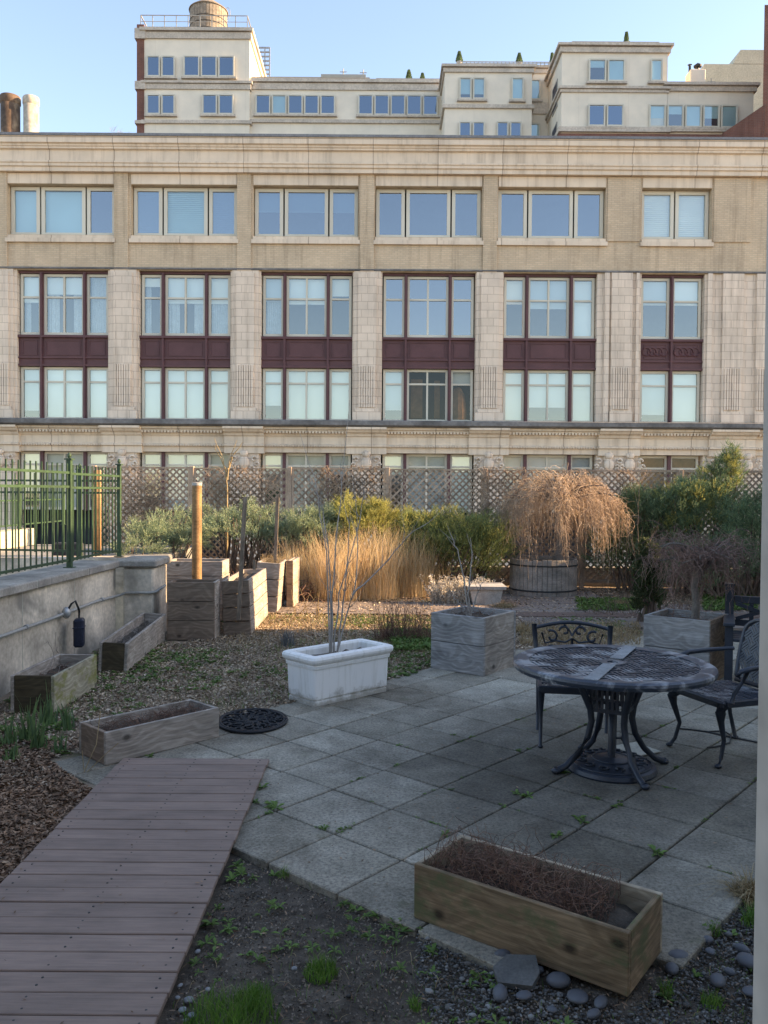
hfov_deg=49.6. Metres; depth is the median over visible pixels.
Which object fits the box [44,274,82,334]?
window
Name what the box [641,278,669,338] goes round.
window
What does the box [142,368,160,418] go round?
window
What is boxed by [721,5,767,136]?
brick building
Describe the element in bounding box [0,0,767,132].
sky
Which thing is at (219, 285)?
window
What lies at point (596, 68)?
window
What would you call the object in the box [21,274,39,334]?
window
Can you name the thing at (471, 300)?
window
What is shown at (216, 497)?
climbing vine
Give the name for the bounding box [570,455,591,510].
window
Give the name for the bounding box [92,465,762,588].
lattice fence
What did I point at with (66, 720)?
bulb plant
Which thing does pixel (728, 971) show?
river stone
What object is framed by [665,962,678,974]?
river stone
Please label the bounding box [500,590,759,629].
garden path
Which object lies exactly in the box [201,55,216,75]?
window
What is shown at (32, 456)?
window
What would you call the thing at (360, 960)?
sprouting grass
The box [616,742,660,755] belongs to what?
stone tile
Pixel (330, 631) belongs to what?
bare shrub
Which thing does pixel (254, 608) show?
leaning planter
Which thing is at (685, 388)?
window
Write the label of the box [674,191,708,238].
window
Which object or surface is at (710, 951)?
river stone
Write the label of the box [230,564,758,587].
edge parapet
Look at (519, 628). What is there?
dry grass
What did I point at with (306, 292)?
window
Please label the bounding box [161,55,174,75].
window
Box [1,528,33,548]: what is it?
cream parapet
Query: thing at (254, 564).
wooden stake
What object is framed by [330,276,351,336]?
window
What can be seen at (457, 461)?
window
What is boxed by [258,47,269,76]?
roof ladder
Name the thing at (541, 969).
river stone
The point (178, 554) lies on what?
side terrace
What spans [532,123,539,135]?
window
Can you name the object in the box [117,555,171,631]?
wall pier
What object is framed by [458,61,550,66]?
roof railing
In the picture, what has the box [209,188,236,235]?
window
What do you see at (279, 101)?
window
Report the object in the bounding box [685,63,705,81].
chimney
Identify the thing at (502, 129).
window
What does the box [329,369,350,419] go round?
window
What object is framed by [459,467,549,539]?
climbing vine
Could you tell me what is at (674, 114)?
window
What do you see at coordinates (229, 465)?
bare sapling
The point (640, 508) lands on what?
green juniper
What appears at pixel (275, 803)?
weeds
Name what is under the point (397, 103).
window
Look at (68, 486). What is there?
iron fence
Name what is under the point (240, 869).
weeds
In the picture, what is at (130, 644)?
wooden planter
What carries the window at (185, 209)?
in the office building at (446, 302)
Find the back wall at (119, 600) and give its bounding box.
[0,555,129,630]
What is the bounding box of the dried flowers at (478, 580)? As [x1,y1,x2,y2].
[453,577,504,592]
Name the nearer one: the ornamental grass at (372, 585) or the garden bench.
the garden bench
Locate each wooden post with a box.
[93,470,100,555]
[192,482,201,578]
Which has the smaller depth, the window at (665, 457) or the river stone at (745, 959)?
the river stone at (745, 959)
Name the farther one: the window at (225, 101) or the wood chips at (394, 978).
the window at (225, 101)
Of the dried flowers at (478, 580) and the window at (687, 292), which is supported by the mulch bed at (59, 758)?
the dried flowers at (478, 580)
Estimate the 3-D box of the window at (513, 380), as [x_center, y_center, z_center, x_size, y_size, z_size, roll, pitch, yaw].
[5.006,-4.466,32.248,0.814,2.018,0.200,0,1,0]
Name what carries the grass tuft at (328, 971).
on the soil bed at (313, 988)
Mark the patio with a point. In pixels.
(332, 743)
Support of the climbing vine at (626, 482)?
attached to the lattice fence at (289, 489)
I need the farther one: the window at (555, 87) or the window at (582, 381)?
the window at (555, 87)
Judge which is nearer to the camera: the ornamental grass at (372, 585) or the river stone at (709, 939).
the river stone at (709, 939)
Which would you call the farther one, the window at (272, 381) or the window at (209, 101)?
the window at (209, 101)
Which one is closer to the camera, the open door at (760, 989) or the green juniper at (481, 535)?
the open door at (760, 989)
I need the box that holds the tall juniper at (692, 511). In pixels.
[642,440,759,593]
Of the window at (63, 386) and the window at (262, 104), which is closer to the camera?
the window at (63, 386)
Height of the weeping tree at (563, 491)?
2.401 m
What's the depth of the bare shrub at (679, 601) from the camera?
12.06 m
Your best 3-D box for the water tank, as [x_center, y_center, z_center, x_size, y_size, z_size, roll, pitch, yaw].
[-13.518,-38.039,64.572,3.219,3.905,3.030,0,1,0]
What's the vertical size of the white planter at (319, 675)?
0.420 m
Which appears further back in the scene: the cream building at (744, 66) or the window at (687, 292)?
the cream building at (744, 66)
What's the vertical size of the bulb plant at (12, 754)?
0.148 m
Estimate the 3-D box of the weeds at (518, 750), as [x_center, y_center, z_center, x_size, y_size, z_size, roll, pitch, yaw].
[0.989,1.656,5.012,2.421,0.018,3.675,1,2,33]
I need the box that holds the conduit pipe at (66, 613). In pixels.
[0,584,165,638]
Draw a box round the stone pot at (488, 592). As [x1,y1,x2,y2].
[466,582,506,604]
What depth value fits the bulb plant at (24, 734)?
5.87 m
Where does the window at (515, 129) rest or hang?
in the apartment building at (195, 80)
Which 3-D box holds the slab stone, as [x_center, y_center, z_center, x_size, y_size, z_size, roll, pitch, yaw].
[0.494,1.699,3.071,0.170,0.022,0.165,-5,13,-6]
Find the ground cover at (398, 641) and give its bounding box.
[388,593,759,650]
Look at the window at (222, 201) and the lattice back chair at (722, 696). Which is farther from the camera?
the window at (222, 201)
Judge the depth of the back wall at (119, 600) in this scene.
10.27 m
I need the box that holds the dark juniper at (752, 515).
[626,482,761,596]
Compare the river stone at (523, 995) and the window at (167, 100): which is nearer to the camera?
the river stone at (523, 995)
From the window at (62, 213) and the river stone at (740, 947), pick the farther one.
the window at (62, 213)
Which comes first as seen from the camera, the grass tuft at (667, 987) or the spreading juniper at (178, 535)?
the grass tuft at (667, 987)
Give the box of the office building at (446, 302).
[0,132,767,566]
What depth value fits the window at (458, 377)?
32.16 m
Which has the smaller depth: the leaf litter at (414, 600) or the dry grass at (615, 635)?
the dry grass at (615, 635)
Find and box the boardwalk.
[0,758,268,1023]
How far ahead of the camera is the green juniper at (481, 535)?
14.28 m
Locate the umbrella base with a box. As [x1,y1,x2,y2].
[567,702,657,783]
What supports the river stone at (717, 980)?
on the soil bed at (313, 988)
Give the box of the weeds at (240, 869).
[199,858,725,1007]
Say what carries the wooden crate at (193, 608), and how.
on the mulch bed at (59, 758)
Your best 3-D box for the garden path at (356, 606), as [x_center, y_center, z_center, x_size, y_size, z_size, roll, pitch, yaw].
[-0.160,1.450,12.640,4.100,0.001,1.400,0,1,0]
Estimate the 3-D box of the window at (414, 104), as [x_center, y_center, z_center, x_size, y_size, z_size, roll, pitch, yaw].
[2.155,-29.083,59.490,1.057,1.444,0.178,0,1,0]
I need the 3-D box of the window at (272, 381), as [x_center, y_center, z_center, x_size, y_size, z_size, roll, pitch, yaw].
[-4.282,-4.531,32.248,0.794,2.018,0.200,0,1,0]
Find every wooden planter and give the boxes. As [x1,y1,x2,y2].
[10,634,96,712]
[79,699,218,764]
[98,613,165,672]
[414,816,662,996]
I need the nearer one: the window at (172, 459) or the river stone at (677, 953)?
the river stone at (677, 953)
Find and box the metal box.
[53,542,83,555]
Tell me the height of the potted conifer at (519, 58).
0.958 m
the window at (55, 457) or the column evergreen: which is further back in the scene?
the window at (55, 457)
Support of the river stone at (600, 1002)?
on the soil bed at (313, 988)
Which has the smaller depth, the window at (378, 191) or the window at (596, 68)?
the window at (378, 191)
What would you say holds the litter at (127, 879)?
on the boardwalk
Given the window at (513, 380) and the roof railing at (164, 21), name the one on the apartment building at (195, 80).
the roof railing at (164, 21)
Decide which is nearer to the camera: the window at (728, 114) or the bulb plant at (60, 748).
the bulb plant at (60, 748)
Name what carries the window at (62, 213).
in the office building at (446, 302)
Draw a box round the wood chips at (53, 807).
[0,738,92,882]
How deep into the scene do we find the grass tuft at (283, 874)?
3.88 m
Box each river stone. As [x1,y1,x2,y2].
[493,983,507,1002]
[494,949,510,956]
[516,990,532,1000]
[538,965,543,973]
[546,972,570,988]
[547,1005,556,1013]
[567,989,587,1004]
[587,1008,599,1019]
[594,995,607,1009]
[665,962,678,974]
[668,949,687,957]
[704,935,713,943]
[705,947,715,955]
[709,972,725,987]
[723,967,735,975]
[734,943,749,952]
[736,952,753,969]
[742,985,752,996]
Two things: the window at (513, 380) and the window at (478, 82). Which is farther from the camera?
the window at (478, 82)
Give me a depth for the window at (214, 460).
32.40 m
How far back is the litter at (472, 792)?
4.85 m
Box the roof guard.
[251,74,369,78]
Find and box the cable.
[680,728,757,747]
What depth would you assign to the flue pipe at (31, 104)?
35.33 m
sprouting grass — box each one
[70,612,430,708]
[173,859,753,1023]
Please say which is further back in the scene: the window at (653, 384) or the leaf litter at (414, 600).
the window at (653, 384)
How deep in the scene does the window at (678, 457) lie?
32.21 m
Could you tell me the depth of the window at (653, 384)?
32.32 m
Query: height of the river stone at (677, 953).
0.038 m
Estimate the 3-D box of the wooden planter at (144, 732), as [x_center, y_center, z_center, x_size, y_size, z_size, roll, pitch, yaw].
[-1.620,1.509,5.797,0.358,0.228,0.882,2,2,43]
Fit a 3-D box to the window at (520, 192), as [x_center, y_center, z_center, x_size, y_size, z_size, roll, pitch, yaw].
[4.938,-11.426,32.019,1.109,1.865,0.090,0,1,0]
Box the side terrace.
[1,544,191,558]
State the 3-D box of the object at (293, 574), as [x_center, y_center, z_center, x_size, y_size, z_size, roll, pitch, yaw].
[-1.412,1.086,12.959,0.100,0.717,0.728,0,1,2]
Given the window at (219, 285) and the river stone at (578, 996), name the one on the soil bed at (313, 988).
the river stone at (578, 996)
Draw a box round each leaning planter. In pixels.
[221,568,267,635]
[257,553,285,611]
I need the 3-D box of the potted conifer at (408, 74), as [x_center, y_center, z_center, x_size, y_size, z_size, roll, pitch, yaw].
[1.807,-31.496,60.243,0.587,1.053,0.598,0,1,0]
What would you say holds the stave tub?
on the garden path at (566, 603)
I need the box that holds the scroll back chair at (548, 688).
[532,621,616,748]
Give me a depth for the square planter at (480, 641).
8.23 m
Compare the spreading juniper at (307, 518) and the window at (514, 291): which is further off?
the window at (514, 291)
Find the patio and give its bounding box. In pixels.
[56,635,758,975]
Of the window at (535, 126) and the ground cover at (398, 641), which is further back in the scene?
the window at (535, 126)
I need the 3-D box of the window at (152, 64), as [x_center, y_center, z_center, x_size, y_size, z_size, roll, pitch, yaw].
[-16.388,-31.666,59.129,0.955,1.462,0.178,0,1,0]
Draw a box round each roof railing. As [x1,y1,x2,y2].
[140,15,250,26]
[376,78,439,78]
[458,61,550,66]
[572,41,659,42]
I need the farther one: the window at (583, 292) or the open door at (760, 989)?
the window at (583, 292)
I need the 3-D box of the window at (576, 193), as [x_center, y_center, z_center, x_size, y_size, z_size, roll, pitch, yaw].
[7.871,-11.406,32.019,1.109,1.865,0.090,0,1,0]
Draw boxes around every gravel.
[185,869,752,1023]
[415,903,754,1023]
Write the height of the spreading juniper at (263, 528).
1.747 m
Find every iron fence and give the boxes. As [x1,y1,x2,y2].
[0,452,75,574]
[0,464,116,556]
[0,481,65,528]
[73,459,123,560]
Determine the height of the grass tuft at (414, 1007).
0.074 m
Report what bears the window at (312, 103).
in the apartment building at (195, 80)
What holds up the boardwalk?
on the roof terrace
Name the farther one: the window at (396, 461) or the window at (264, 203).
the window at (396, 461)
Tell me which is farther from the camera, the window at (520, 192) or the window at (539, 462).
the window at (539, 462)
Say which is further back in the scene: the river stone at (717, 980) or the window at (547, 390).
the window at (547, 390)
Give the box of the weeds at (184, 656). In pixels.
[0,613,641,753]
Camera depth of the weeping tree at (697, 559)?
8.03 m
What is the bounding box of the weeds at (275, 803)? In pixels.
[145,752,666,856]
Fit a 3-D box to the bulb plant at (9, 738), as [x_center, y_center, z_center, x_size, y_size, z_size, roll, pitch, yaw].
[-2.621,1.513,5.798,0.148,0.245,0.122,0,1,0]
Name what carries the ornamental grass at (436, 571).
on the mulch bed at (59, 758)
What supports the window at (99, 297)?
in the office building at (446, 302)
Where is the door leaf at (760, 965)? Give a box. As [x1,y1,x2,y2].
[752,200,767,1023]
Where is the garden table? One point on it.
(632, 674)
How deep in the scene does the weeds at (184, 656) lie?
8.21 m
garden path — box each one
[272,601,509,613]
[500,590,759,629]
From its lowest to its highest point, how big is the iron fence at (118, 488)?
1.223 m
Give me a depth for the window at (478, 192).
31.97 m
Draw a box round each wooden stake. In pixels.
[236,497,246,619]
[253,560,255,569]
[273,498,278,562]
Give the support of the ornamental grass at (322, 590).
on the mulch bed at (59, 758)
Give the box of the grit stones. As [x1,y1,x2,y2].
[175,949,296,1021]
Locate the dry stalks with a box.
[291,589,327,620]
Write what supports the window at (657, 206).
in the office building at (446, 302)
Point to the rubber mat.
(256, 720)
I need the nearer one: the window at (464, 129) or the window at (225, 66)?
the window at (464, 129)
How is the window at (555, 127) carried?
in the apartment building at (195, 80)
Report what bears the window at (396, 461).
in the office building at (446, 302)
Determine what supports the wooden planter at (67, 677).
on the mulch bed at (59, 758)
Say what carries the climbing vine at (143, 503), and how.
attached to the lattice fence at (289, 489)
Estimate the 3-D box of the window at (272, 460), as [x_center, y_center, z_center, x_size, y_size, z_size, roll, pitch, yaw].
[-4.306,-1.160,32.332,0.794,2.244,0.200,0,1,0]
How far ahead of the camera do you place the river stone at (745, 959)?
3.16 m
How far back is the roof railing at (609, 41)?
53.64 m
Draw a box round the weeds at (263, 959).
[187,879,751,1023]
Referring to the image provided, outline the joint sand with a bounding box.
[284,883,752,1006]
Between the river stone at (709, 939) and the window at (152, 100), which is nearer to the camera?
the river stone at (709, 939)
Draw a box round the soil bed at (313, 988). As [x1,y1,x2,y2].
[157,852,754,1023]
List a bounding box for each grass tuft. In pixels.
[179,979,283,1023]
[233,980,274,1012]
[277,863,290,878]
[302,953,340,984]
[405,989,423,1012]
[654,974,678,997]
[700,982,728,1011]
[704,916,722,937]
[736,896,754,928]
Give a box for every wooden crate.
[167,579,219,639]
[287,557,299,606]
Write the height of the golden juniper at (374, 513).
1.894 m
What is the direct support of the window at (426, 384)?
in the office building at (446, 302)
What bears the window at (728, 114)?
in the apartment building at (195, 80)
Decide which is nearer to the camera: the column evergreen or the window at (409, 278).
the column evergreen
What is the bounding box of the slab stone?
[493,954,539,990]
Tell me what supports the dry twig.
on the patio
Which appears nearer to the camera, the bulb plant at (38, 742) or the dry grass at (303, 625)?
the bulb plant at (38, 742)
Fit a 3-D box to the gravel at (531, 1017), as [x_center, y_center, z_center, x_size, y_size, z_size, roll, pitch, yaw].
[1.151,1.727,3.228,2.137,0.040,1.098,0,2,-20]
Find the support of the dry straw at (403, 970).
on the soil bed at (313, 988)
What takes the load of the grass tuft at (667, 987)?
on the soil bed at (313, 988)
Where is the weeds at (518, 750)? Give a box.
[257,709,756,930]
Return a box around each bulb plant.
[0,711,17,746]
[2,740,21,761]
[14,694,41,740]
[28,698,49,749]
[36,680,57,724]
[51,732,66,753]
[56,696,74,731]
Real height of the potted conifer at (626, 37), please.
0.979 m
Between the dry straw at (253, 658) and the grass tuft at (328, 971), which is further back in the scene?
the dry straw at (253, 658)
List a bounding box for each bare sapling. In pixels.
[214,438,241,558]
[625,481,658,593]
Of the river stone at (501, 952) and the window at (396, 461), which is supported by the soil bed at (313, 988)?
the river stone at (501, 952)
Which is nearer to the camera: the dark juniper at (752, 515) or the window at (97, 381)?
the dark juniper at (752, 515)
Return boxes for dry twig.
[82,711,117,771]
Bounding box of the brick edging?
[516,612,759,617]
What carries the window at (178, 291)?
in the office building at (446, 302)
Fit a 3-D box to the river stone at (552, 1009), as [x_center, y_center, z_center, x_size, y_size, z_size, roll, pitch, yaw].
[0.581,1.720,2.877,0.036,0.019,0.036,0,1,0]
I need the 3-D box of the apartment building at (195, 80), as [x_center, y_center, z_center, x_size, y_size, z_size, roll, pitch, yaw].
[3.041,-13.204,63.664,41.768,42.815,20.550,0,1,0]
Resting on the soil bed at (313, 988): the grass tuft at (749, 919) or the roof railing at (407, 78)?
the grass tuft at (749, 919)
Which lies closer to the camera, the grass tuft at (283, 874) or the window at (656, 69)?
the grass tuft at (283, 874)
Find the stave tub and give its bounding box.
[509,555,577,596]
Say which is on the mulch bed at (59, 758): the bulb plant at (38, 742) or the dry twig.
the bulb plant at (38, 742)
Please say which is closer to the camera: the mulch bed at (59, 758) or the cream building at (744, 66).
the mulch bed at (59, 758)
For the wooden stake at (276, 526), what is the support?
in the leaning planter at (275, 575)
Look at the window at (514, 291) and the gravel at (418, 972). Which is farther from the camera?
the window at (514, 291)
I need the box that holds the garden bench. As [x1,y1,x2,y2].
[723,583,759,680]
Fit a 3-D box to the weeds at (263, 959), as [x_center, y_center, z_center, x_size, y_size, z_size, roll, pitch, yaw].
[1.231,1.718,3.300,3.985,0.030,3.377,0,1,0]
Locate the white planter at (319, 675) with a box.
[282,638,392,706]
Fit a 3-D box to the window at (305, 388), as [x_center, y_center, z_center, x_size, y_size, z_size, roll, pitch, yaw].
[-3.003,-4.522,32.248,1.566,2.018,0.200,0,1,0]
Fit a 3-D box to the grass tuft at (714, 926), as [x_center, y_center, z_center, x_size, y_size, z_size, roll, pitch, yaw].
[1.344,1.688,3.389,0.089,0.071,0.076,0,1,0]
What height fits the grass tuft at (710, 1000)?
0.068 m
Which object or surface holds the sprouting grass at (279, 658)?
on the mulch bed at (59, 758)
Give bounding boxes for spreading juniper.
[107,502,217,557]
[184,494,306,575]
[272,498,349,589]
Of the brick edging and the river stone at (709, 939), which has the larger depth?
the brick edging
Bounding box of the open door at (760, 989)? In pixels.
[752,200,767,1023]
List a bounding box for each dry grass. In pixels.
[210,611,430,653]
[490,600,519,607]
[516,623,539,633]
[518,618,643,645]
[610,598,630,603]
[681,863,754,909]
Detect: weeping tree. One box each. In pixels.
[487,463,637,598]
[624,516,760,619]
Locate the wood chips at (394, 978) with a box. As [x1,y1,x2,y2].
[169,858,749,1023]
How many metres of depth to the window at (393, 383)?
32.32 m
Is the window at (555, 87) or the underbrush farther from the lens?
the window at (555, 87)
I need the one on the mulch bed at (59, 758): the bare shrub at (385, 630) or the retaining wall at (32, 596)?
the bare shrub at (385, 630)
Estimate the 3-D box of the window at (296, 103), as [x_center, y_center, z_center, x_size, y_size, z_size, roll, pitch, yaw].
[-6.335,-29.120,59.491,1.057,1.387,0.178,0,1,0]
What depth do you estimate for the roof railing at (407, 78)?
59.72 m
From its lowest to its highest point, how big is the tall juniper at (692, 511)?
2.857 m
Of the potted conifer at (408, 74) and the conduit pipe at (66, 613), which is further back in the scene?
the potted conifer at (408, 74)
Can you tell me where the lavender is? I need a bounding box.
[278,627,297,646]
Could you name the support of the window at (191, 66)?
in the apartment building at (195, 80)
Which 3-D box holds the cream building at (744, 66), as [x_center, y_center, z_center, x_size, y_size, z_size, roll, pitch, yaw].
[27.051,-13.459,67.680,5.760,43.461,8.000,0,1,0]
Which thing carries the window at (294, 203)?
in the office building at (446, 302)
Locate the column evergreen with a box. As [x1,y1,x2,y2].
[628,535,669,621]
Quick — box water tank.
[189,0,230,26]
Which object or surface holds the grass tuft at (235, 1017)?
on the soil bed at (313, 988)
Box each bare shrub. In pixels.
[300,400,442,653]
[355,593,444,641]
[439,525,485,615]
[578,571,638,615]
[636,582,723,610]
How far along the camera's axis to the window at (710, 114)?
53.36 m
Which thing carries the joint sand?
on the roof terrace
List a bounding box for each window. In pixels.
[11,187,40,233]
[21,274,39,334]
[21,367,39,417]
[21,451,39,508]
[41,187,85,234]
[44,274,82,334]
[44,367,82,417]
[45,452,82,509]
[87,187,113,234]
[87,274,107,334]
[87,367,107,417]
[87,452,107,509]
[134,188,162,234]
[142,275,160,335]
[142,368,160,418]
[142,452,160,508]
[146,55,159,75]
[146,94,159,113]
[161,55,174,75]
[161,94,174,113]
[164,188,207,235]
[165,275,204,335]
[165,368,204,418]
[165,452,204,509]
[183,55,199,75]
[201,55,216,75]
[202,94,216,113]
[208,368,229,418]
[208,453,229,510]
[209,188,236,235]
[209,275,230,335]
[218,55,233,75]
[218,94,232,113]
[255,94,269,113]
[255,188,283,235]
[263,276,282,335]
[263,369,282,419]
[263,453,282,510]
[272,94,286,113]
[285,189,327,235]
[286,369,325,419]
[286,453,325,510]
[287,276,326,336]
[288,94,302,113]
[304,94,318,113]
[320,95,334,113]
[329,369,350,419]
[329,454,350,502]
[330,189,357,236]
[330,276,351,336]
[358,94,372,114]
[374,94,388,114]
[376,189,404,236]
[382,454,402,509]
[383,276,404,336]
[383,369,403,420]
[390,94,404,114]
[406,189,450,236]
[406,454,446,511]
[407,94,421,114]
[407,277,448,337]
[407,370,447,420]
[423,95,437,114]
[450,454,471,511]
[451,277,473,337]
[451,370,472,420]
[452,190,480,236]
[459,77,471,98]
[459,121,470,134]
[473,77,484,98]
[473,121,484,134]
[497,121,508,134]
[498,190,526,237]
[502,455,522,512]
[503,277,524,337]
[503,370,523,420]
[510,121,521,135]
[511,77,523,98]
[526,455,566,512]
[527,370,567,421]
[528,190,572,237]
[528,278,568,337]
[532,79,540,98]
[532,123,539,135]
[552,79,557,116]
[552,122,556,135]
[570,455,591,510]
[571,371,592,421]
[572,278,594,338]
[574,191,603,237]
[588,104,604,125]
[589,58,605,80]
[606,104,623,125]
[607,58,624,80]
[638,456,666,493]
[640,371,667,421]
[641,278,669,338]
[642,191,673,238]
[649,104,665,126]
[650,58,662,80]
[667,104,683,125]
[671,456,697,486]
[672,371,699,422]
[673,279,700,338]
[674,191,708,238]
[685,104,701,126]
[703,104,719,126]
[721,104,737,126]
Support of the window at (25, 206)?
in the office building at (446, 302)
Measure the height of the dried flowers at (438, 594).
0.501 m
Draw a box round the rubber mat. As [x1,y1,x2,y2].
[219,708,287,733]
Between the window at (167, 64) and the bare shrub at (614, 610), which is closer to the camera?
the bare shrub at (614, 610)
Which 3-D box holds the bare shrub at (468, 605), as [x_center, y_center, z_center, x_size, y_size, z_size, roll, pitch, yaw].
[0.792,0.596,8.439,0.475,0.966,0.124,1,1,11]
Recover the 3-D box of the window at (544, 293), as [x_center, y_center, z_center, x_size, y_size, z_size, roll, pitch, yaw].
[6.337,-7.863,32.162,1.602,2.326,0.200,0,1,0]
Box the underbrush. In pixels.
[229,566,336,601]
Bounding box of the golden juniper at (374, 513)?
[326,489,403,592]
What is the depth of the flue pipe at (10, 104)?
35.25 m
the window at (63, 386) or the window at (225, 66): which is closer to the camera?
the window at (63, 386)
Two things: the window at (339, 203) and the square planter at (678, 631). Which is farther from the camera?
the window at (339, 203)
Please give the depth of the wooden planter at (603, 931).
3.24 m
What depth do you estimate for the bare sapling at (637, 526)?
11.71 m
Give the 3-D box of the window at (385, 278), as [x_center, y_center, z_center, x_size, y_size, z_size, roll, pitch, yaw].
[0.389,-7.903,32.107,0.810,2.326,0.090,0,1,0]
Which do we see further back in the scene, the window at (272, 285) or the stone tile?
the window at (272, 285)
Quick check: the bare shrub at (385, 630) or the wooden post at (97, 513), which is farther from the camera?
the wooden post at (97, 513)
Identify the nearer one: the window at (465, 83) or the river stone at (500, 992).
the river stone at (500, 992)
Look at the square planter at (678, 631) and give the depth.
7.91 m
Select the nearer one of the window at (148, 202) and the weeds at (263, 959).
the weeds at (263, 959)
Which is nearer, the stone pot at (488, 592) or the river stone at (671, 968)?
the river stone at (671, 968)
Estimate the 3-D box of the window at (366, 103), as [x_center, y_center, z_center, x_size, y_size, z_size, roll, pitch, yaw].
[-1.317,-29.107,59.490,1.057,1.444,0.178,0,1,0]
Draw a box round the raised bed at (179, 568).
[166,558,229,620]
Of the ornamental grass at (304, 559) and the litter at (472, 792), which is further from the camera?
the ornamental grass at (304, 559)
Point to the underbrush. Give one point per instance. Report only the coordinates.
(306, 593)
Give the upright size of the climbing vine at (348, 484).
1.517 m
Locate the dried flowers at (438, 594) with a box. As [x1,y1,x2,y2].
[419,573,478,603]
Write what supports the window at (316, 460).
in the office building at (446, 302)
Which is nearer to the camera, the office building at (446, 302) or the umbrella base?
the umbrella base
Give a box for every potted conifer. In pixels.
[406,69,411,77]
[455,51,462,63]
[516,52,522,61]
[623,31,629,41]
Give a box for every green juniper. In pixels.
[370,501,529,591]
[579,479,679,591]
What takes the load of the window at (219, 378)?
in the office building at (446, 302)
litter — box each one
[2,768,254,1023]
[236,677,751,900]
[268,587,757,618]
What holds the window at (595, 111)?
in the apartment building at (195, 80)
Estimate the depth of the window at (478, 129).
56.33 m
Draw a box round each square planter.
[431,603,515,675]
[643,608,727,680]
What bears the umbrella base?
on the patio
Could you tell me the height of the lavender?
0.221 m
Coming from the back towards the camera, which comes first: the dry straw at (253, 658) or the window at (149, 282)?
the window at (149, 282)
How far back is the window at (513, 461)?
32.40 m
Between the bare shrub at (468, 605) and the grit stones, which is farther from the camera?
the bare shrub at (468, 605)
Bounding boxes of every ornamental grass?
[268,535,339,597]
[298,526,382,601]
[330,522,414,600]
[372,527,456,597]
[398,541,453,593]
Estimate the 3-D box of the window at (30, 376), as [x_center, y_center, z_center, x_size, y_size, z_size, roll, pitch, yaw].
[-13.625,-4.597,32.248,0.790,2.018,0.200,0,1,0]
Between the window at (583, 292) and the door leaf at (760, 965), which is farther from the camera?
the window at (583, 292)
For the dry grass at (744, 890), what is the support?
on the patio
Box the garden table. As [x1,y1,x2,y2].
[513,644,718,789]
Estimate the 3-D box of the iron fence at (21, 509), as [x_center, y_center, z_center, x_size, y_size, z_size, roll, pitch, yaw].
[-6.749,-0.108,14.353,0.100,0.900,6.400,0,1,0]
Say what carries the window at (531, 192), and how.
in the office building at (446, 302)
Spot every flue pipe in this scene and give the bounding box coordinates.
[0,92,20,131]
[22,94,39,131]
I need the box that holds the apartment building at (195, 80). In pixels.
[134,24,760,136]
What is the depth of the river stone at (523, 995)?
2.94 m
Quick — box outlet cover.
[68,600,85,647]
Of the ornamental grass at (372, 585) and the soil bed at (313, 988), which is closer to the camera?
the soil bed at (313, 988)
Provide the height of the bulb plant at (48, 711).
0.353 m
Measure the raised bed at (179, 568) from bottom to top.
0.807 m
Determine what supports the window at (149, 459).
in the office building at (446, 302)
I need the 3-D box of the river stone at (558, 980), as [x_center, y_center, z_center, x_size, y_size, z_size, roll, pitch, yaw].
[0.637,1.712,3.042,0.091,0.048,0.074,0,1,0]
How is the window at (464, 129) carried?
in the apartment building at (195, 80)
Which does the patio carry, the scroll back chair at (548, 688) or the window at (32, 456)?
the scroll back chair at (548, 688)
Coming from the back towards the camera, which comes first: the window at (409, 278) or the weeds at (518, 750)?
the window at (409, 278)
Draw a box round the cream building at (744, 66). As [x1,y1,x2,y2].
[701,50,763,111]
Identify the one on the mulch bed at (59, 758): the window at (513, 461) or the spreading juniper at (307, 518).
the spreading juniper at (307, 518)
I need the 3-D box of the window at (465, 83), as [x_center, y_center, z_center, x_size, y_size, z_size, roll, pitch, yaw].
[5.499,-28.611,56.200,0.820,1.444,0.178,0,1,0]
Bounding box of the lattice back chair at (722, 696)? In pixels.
[666,618,759,768]
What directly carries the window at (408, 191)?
in the office building at (446, 302)
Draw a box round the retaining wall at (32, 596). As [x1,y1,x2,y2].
[0,560,119,697]
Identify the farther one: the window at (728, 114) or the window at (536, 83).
the window at (536, 83)
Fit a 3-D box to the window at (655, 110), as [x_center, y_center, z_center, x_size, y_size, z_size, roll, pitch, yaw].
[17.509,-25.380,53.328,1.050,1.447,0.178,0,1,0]
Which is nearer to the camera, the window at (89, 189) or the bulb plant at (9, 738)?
the bulb plant at (9, 738)
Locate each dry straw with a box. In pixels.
[101,614,430,710]
[173,877,750,1023]
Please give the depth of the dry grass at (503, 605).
12.73 m
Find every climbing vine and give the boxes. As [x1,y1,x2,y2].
[101,467,182,543]
[196,465,282,540]
[303,466,393,537]
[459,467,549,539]
[604,469,655,520]
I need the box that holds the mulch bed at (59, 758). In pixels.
[0,585,758,879]
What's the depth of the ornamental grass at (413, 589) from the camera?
14.00 m
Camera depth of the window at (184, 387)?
32.33 m

